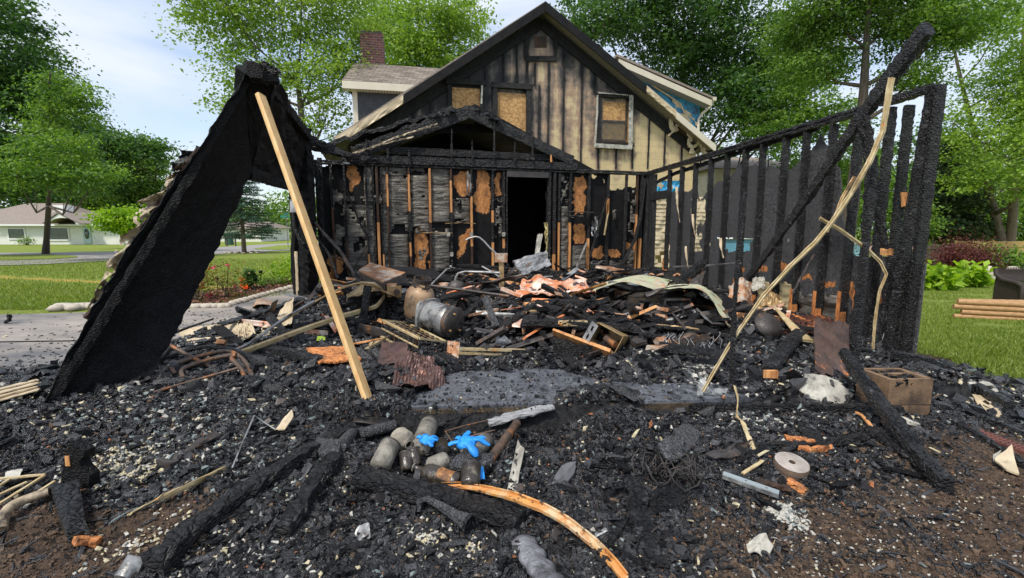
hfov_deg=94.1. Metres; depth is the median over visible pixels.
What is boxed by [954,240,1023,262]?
board fence
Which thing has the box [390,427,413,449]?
bottle
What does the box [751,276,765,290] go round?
crumpled cloth
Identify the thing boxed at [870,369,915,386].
char crumbs
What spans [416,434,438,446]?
rubber glove
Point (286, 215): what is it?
street sign
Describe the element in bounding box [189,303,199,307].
edging stone
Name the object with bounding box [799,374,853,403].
white sheet
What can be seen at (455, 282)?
pipe
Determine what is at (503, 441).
rusty pipe
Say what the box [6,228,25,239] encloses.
window
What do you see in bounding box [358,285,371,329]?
stub post
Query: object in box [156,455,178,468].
grey plank
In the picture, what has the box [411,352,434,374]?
crumpled metal
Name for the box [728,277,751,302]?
scorched sheet
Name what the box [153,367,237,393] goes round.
rusty pipe
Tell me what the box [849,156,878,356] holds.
charred post
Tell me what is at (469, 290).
steel bar
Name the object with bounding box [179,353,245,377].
bent pipe
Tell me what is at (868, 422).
orange splinter
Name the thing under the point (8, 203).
maple tree
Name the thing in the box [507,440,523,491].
white strip
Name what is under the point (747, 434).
burnt ribbon
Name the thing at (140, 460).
ash flakes
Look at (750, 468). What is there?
slat piece
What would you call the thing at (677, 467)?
cable nest
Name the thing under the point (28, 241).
leafy plant
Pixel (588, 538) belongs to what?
wood strip
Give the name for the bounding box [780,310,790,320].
rusty sheet
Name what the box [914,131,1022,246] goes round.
hemlock tree
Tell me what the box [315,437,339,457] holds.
char slab
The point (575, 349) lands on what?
charred board
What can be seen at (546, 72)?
gable house
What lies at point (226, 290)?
rose bush
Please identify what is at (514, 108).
window
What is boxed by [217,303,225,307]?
edging stone
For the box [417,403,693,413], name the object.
slab edge
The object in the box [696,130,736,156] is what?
woodland tree
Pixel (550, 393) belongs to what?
garage slab
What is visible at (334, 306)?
wooden brace
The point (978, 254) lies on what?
red maple shrub
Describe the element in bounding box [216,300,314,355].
steel bar
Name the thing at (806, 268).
bent trim
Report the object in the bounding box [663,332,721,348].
wire tangle
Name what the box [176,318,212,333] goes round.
charred board
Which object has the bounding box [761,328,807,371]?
charred beam
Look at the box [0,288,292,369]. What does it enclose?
driveway
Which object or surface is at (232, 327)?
siding sheet
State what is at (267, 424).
thin wire
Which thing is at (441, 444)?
jar
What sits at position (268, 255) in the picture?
lawn
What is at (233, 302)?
edging stone
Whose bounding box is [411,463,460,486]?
bottle
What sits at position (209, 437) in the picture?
grey plank
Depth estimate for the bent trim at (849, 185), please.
4.22 m
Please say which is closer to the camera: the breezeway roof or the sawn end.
the sawn end
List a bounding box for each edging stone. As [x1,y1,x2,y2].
[45,304,65,311]
[64,304,83,311]
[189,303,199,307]
[201,303,211,307]
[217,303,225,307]
[228,300,238,304]
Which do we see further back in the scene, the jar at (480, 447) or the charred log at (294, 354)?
the charred log at (294, 354)
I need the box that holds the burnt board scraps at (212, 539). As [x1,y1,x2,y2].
[0,399,938,575]
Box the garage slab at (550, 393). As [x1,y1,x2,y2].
[410,368,971,409]
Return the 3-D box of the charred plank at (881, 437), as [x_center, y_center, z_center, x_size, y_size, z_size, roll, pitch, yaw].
[2.280,0.939,2.805,0.122,0.101,0.459,-2,8,-16]
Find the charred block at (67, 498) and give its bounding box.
[50,479,90,542]
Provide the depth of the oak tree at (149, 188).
62.55 m
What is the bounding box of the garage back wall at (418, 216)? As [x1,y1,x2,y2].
[314,160,646,283]
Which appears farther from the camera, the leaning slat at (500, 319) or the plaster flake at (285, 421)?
the leaning slat at (500, 319)
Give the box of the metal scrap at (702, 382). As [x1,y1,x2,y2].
[697,378,727,394]
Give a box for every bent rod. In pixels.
[445,420,487,440]
[454,429,494,440]
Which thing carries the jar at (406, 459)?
on the burnt ground at (544, 421)
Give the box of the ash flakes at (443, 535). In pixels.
[395,518,494,568]
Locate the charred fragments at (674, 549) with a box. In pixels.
[0,305,1023,577]
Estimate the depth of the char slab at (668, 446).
2.52 m
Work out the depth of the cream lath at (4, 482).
2.40 m
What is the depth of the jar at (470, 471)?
2.41 m
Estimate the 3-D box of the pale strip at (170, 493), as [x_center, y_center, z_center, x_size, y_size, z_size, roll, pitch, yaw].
[-1.625,0.975,2.325,0.064,0.053,0.434,4,9,27]
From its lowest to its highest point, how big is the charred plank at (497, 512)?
0.136 m
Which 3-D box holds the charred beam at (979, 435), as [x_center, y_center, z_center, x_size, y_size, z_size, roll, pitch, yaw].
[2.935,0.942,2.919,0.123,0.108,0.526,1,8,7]
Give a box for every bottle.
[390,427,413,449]
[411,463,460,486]
[426,452,450,467]
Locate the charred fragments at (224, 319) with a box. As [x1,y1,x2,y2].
[0,309,251,367]
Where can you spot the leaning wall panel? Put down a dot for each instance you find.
(137, 310)
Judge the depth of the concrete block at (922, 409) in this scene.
3.32 m
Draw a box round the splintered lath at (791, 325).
[773,305,813,342]
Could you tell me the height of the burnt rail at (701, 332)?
0.070 m
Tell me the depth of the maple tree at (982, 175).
28.15 m
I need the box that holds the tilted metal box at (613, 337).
[582,321,628,352]
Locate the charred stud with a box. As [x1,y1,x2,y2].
[856,114,888,252]
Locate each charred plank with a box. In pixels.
[351,465,526,530]
[754,407,961,450]
[784,378,823,440]
[861,425,945,468]
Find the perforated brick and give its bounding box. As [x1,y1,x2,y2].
[979,429,1023,453]
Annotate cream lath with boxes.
[0,473,45,479]
[0,475,45,504]
[0,478,10,486]
[0,481,27,494]
[39,480,55,489]
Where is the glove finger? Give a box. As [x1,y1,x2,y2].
[481,466,484,478]
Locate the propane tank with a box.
[404,275,433,321]
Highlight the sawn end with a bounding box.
[763,370,778,377]
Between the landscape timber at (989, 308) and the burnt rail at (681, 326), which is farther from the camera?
the landscape timber at (989, 308)
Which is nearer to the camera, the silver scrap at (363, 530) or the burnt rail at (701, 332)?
the silver scrap at (363, 530)
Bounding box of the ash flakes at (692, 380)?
[628,341,720,385]
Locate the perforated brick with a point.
(1007, 443)
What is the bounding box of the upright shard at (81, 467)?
[60,438,99,491]
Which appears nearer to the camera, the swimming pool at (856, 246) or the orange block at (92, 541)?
the orange block at (92, 541)
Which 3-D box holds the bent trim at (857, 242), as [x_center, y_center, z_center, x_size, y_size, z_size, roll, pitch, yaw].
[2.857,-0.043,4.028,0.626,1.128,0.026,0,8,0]
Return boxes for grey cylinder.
[114,554,143,577]
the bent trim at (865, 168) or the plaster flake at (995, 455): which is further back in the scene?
the bent trim at (865, 168)
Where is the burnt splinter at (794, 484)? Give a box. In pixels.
[787,477,806,494]
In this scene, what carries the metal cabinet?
on the bent sheet at (357, 291)
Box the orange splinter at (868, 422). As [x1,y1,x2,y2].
[855,412,872,425]
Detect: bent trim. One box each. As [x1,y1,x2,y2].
[702,77,894,391]
[791,254,815,293]
[819,217,887,348]
[827,176,855,232]
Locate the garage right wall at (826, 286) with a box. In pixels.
[641,83,946,353]
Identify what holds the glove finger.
on the sheet scraps at (131, 467)
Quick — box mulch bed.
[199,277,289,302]
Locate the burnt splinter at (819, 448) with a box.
[798,444,832,452]
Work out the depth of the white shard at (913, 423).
3.14 m
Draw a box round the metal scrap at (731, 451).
[705,439,752,458]
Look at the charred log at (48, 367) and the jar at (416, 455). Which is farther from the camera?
the charred log at (48, 367)
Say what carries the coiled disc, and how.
on the burnt ground at (544, 421)
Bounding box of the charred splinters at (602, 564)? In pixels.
[0,278,1023,577]
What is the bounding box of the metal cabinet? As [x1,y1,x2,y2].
[358,262,406,289]
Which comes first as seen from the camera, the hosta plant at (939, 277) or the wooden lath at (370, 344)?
the wooden lath at (370, 344)
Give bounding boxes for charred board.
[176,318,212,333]
[183,334,234,349]
[217,297,305,325]
[553,341,622,355]
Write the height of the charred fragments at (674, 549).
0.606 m
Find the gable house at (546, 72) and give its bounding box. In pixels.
[333,1,716,266]
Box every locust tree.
[719,50,912,191]
[743,0,1023,251]
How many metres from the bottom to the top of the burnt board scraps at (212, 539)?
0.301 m
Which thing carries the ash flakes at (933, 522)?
on the burnt ground at (544, 421)
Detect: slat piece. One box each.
[741,460,763,474]
[808,472,829,482]
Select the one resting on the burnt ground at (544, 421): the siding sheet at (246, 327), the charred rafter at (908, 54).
the charred rafter at (908, 54)
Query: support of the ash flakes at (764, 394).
on the burnt ground at (544, 421)
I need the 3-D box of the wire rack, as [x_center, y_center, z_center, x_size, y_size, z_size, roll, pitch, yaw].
[-0.935,0.471,4.444,0.380,0.319,0.812,-7,10,-42]
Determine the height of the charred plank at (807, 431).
0.183 m
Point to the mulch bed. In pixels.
(227, 301)
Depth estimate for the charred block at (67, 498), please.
2.17 m
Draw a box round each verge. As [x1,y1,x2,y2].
[0,254,76,259]
[254,245,290,249]
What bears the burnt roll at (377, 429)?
on the burnt ground at (544, 421)
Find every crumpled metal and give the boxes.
[393,350,445,389]
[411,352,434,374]
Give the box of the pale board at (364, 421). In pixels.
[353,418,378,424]
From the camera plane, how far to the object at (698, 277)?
6.29 m
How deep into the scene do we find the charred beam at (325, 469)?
2.23 m
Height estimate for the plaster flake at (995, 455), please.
0.054 m
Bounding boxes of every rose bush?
[192,260,225,299]
[201,256,250,297]
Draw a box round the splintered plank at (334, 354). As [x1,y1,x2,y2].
[306,346,360,364]
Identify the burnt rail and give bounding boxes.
[645,322,756,338]
[658,324,698,329]
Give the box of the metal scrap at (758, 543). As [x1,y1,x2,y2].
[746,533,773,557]
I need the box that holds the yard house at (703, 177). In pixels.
[698,157,792,239]
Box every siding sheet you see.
[179,321,238,336]
[187,336,221,342]
[237,321,255,338]
[274,296,293,328]
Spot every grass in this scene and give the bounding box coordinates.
[0,258,319,309]
[917,284,1023,390]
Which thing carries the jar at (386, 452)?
on the burnt ground at (544, 421)
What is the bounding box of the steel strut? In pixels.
[431,269,446,283]
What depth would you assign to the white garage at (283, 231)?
57.27 m
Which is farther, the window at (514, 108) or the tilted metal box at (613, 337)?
the window at (514, 108)
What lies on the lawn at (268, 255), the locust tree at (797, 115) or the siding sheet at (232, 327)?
the locust tree at (797, 115)
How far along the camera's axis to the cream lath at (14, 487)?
2.37 m
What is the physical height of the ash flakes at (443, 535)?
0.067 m
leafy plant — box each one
[14,236,36,244]
[257,270,287,286]
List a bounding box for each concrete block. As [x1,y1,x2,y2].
[856,368,932,404]
[856,393,929,414]
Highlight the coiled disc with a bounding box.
[773,452,809,480]
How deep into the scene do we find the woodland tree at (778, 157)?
42.72 m
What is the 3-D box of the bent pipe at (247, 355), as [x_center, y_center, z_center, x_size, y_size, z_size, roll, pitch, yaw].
[-2.420,0.586,3.952,1.073,0.148,0.380,2,8,14]
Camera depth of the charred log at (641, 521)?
2.12 m
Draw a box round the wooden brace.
[255,92,371,398]
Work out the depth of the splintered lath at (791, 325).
4.62 m
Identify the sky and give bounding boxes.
[0,0,1023,232]
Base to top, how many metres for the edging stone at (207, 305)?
0.100 m
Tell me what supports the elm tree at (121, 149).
on the lawn at (268, 255)
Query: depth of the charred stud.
4.23 m
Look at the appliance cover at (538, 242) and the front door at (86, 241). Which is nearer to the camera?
the appliance cover at (538, 242)
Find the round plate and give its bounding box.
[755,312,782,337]
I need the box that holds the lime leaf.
[316,336,324,340]
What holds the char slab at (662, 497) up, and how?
on the burnt ground at (544, 421)
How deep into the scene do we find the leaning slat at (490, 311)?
4.89 m
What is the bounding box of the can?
[412,415,437,454]
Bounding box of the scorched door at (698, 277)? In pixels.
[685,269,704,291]
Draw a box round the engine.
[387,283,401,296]
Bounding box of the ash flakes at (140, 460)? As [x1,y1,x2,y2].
[48,437,190,499]
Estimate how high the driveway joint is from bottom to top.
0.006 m
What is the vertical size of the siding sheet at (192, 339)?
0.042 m
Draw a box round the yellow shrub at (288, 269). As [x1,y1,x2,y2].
[259,251,291,282]
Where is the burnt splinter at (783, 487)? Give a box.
[752,477,791,492]
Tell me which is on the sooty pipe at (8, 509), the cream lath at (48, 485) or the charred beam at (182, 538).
the cream lath at (48, 485)
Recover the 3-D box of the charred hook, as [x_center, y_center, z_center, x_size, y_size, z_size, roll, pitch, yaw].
[-7.278,0.432,6.883,0.107,0.146,0.069,0,8,0]
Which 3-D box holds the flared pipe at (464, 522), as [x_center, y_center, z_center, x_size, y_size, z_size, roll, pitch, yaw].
[-0.313,1.028,2.170,0.299,0.109,0.090,3,8,22]
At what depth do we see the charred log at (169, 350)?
4.03 m
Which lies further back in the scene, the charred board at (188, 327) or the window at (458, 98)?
the window at (458, 98)
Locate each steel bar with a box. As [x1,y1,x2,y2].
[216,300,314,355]
[409,281,509,297]
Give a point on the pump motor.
(440, 318)
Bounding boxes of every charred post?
[728,190,747,391]
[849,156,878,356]
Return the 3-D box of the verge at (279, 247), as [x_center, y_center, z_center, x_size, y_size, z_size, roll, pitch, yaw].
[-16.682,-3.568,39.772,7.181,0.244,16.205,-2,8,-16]
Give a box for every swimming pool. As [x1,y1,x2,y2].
[699,236,752,252]
[787,240,859,255]
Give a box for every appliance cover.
[512,251,550,274]
[535,233,542,253]
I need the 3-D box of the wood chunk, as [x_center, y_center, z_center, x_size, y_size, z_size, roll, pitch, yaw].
[3.357,-0.331,4.271,0.111,0.066,0.042,-2,8,-16]
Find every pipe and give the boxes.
[0,487,50,531]
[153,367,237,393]
[160,345,256,364]
[169,343,209,367]
[170,349,253,374]
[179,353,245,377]
[416,495,475,533]
[446,271,499,291]
[465,236,507,287]
[489,419,520,462]
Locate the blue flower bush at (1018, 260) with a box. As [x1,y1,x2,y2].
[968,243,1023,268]
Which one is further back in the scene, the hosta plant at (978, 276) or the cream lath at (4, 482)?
the hosta plant at (978, 276)
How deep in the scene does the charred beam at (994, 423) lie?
3.21 m
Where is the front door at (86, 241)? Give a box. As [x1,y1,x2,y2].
[82,226,91,243]
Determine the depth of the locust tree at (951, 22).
13.79 m
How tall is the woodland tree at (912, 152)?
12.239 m
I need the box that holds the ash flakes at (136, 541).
[72,504,266,574]
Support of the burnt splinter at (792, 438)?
on the charred plank at (860, 436)
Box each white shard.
[0,469,22,481]
[902,416,920,425]
[972,394,1001,416]
[979,381,997,391]
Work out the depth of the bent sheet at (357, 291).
5.43 m
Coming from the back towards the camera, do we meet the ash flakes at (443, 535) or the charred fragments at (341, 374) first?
the charred fragments at (341, 374)
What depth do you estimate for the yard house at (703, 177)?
25.42 m
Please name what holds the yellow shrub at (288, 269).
on the mulch bed
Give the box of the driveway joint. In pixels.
[0,340,75,341]
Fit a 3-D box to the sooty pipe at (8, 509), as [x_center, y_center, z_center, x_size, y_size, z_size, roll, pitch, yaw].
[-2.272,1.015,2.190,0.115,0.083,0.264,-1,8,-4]
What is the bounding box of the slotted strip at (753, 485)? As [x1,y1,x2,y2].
[722,471,778,497]
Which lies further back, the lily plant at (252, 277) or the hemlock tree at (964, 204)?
the hemlock tree at (964, 204)
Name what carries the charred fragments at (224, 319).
on the driveway
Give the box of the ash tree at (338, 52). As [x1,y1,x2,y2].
[151,0,427,150]
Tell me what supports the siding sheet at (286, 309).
on the charred fragments at (341, 374)
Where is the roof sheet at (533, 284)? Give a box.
[516,274,595,297]
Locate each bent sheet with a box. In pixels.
[252,299,278,307]
[346,281,398,299]
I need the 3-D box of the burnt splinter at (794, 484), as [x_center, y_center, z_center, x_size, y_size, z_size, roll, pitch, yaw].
[1.481,1.031,2.483,0.061,0.055,0.098,-5,9,-35]
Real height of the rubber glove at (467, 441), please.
0.070 m
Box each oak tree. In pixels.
[53,136,234,218]
[549,0,834,164]
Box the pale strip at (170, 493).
[127,466,225,515]
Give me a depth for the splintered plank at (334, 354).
3.94 m
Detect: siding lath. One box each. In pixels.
[0,379,38,390]
[0,382,40,393]
[0,386,37,397]
[0,388,40,401]
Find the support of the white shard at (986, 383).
on the charred fragments at (341, 374)
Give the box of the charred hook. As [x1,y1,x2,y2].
[4,314,12,323]
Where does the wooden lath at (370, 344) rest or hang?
on the charred fragments at (341, 374)
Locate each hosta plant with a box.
[924,259,969,290]
[942,260,996,287]
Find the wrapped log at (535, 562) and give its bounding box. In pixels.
[511,535,563,577]
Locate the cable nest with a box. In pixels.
[631,448,707,491]
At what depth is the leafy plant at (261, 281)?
11.00 m
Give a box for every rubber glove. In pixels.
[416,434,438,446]
[448,430,489,456]
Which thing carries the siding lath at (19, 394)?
on the charred fragments at (674, 549)
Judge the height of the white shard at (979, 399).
0.061 m
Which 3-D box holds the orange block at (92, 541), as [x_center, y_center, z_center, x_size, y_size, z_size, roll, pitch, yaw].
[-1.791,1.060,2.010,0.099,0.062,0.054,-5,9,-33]
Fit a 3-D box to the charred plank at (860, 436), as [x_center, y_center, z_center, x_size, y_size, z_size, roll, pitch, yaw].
[2.404,0.920,3.117,1.999,0.109,0.246,-2,8,-18]
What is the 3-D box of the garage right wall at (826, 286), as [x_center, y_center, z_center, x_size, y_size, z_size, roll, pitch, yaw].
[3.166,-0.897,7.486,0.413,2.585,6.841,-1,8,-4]
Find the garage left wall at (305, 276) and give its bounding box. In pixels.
[289,128,382,297]
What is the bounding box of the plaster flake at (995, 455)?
[993,450,1000,461]
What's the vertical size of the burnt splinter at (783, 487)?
0.059 m
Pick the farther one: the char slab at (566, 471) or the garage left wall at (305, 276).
the garage left wall at (305, 276)
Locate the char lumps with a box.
[5,286,936,576]
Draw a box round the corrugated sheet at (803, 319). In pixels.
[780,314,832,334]
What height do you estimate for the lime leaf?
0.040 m
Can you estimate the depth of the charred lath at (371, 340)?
4.30 m
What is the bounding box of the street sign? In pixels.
[280,213,289,246]
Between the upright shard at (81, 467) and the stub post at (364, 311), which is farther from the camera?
the stub post at (364, 311)
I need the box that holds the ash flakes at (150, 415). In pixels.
[2,385,291,472]
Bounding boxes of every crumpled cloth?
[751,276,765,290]
[758,292,781,312]
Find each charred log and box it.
[31,364,59,372]
[159,344,173,364]
[258,344,322,363]
[622,474,668,571]
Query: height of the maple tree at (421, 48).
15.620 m
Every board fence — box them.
[925,244,950,265]
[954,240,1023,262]
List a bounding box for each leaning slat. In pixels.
[481,296,500,329]
[492,304,503,326]
[505,298,517,312]
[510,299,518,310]
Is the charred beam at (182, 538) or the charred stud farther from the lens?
the charred stud
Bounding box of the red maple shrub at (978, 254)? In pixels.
[925,223,1021,268]
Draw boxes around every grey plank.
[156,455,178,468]
[171,431,220,459]
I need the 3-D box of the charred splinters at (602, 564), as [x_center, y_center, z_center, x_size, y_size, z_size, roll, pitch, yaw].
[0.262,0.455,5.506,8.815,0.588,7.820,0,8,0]
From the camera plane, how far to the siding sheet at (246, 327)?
4.87 m
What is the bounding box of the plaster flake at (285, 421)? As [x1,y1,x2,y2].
[275,410,292,429]
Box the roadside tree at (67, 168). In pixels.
[0,66,145,253]
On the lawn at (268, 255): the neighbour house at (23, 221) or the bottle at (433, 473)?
the neighbour house at (23, 221)
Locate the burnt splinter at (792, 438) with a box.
[784,434,815,442]
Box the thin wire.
[231,415,275,468]
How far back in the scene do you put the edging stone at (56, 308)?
7.91 m
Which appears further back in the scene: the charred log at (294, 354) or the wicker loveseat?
the wicker loveseat
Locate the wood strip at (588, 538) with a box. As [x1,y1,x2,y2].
[441,482,627,577]
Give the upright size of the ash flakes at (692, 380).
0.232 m
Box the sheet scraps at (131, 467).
[0,311,1016,546]
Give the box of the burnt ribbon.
[733,385,755,449]
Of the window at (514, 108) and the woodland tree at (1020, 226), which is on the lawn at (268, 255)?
the woodland tree at (1020, 226)
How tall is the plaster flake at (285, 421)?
0.089 m
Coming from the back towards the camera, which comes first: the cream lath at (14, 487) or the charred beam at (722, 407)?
the charred beam at (722, 407)
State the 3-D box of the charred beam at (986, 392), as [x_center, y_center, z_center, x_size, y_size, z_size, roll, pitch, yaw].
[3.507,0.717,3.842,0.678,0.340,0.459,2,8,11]
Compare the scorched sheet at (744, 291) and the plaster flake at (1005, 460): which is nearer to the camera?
the plaster flake at (1005, 460)
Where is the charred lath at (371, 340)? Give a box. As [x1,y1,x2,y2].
[354,338,381,343]
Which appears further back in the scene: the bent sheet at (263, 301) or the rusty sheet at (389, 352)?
the bent sheet at (263, 301)
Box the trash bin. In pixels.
[225,236,233,244]
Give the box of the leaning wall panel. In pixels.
[43,60,311,402]
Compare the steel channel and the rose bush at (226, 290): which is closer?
the steel channel
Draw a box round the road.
[0,243,290,264]
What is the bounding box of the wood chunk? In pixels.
[880,248,892,254]
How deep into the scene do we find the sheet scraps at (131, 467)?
2.52 m
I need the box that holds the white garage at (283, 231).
[221,222,290,241]
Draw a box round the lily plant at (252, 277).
[239,268,260,288]
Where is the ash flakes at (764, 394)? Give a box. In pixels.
[696,360,975,453]
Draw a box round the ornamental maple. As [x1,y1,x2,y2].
[75,203,148,238]
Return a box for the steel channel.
[358,324,417,345]
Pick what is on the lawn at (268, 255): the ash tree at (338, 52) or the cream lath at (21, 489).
the ash tree at (338, 52)
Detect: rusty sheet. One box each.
[378,341,407,364]
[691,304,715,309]
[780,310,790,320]
[814,317,848,377]
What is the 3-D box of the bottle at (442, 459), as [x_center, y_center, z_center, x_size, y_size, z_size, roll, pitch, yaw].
[-0.413,0.943,2.556,0.156,0.112,0.104,-6,9,-36]
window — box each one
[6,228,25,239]
[50,227,70,240]
[446,78,485,108]
[491,82,532,134]
[594,92,635,149]
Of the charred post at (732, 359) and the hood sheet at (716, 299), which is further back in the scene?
the hood sheet at (716, 299)
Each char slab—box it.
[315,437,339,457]
[552,461,575,483]
[648,483,687,513]
[658,436,683,462]
[673,424,700,456]
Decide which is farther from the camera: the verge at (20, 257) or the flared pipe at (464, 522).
the verge at (20, 257)
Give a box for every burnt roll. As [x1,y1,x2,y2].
[333,427,357,451]
[358,420,396,437]
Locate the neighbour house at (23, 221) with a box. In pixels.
[0,203,128,244]
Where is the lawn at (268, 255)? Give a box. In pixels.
[0,232,1023,368]
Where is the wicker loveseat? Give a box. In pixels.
[992,267,1023,299]
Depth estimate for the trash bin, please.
45.70 m
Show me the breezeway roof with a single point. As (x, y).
(475, 135)
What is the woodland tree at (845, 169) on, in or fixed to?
on the lawn at (268, 255)
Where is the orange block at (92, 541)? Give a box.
[72,535,102,547]
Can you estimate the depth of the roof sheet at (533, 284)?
6.32 m
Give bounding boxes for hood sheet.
[593,275,671,290]
[665,283,730,327]
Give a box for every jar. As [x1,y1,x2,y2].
[370,437,400,470]
[399,450,412,471]
[407,446,421,465]
[434,437,448,454]
[460,432,493,453]
[460,459,480,491]
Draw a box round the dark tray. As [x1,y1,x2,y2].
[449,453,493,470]
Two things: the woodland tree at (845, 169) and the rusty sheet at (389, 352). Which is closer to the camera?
the rusty sheet at (389, 352)
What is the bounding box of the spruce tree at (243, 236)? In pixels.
[221,180,281,252]
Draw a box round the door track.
[240,282,382,349]
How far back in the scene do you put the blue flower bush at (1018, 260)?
25.19 m
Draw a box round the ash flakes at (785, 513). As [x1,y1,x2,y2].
[751,500,815,538]
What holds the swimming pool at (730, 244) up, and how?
on the lawn at (268, 255)
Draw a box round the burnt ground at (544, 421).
[0,267,1023,577]
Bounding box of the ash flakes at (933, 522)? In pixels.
[670,450,1023,576]
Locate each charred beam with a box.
[139,424,356,575]
[275,451,342,536]
[688,401,904,415]
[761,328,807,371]
[838,348,955,493]
[890,349,1016,408]
[951,418,1023,468]
[962,408,1023,437]
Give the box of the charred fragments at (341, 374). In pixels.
[0,267,1023,423]
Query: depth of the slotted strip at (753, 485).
2.38 m
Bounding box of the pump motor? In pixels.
[415,298,463,337]
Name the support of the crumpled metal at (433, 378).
on the burnt ground at (544, 421)
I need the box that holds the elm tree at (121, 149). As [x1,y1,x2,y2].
[69,113,194,203]
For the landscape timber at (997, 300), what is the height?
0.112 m
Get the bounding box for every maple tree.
[0,0,124,204]
[0,182,143,210]
[229,188,317,238]
[340,0,503,67]
[842,172,964,251]
[912,0,1023,240]
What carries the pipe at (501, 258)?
on the burnt ground at (544, 421)
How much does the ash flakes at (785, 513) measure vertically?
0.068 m
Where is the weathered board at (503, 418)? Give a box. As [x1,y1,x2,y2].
[487,404,554,426]
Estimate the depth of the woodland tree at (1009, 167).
44.78 m
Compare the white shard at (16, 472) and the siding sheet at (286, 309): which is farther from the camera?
the siding sheet at (286, 309)
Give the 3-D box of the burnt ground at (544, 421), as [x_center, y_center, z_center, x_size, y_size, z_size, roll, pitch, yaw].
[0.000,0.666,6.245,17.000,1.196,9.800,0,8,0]
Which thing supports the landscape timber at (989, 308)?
on the landscape timber at (993, 313)
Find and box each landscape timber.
[952,304,1023,312]
[952,314,1023,319]
[956,299,1023,301]
[956,299,1023,307]
[960,309,1023,317]
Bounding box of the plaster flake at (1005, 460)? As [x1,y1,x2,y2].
[995,444,1018,474]
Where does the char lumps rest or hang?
on the burnt ground at (544, 421)
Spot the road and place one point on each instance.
(103, 255)
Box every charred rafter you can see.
[675,259,705,283]
[745,22,934,281]
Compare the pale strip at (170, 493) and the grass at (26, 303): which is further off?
the grass at (26, 303)
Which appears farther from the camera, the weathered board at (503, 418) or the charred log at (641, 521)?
the weathered board at (503, 418)
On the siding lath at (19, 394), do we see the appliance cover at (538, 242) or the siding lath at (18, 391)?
the siding lath at (18, 391)
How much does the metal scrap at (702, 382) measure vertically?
0.122 m
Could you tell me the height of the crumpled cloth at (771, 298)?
0.234 m
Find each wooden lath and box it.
[364,335,388,349]
[447,341,524,357]
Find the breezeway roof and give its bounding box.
[321,104,593,169]
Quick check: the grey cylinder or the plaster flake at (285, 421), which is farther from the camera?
the plaster flake at (285, 421)
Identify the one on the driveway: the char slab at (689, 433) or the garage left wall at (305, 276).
the garage left wall at (305, 276)
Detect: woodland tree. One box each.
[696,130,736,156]
[721,150,800,163]
[789,133,912,228]
[861,121,1010,223]
[930,153,1023,243]
[983,120,1023,240]
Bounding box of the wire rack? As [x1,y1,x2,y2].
[380,319,445,354]
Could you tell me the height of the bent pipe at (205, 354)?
0.139 m
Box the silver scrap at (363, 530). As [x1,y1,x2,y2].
[355,522,370,540]
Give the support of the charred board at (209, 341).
on the charred fragments at (341, 374)
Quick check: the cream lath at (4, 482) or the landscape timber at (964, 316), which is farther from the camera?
the landscape timber at (964, 316)
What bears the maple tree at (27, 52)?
on the lawn at (268, 255)
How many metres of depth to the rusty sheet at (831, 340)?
4.06 m
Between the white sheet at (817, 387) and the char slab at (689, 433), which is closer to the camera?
the char slab at (689, 433)

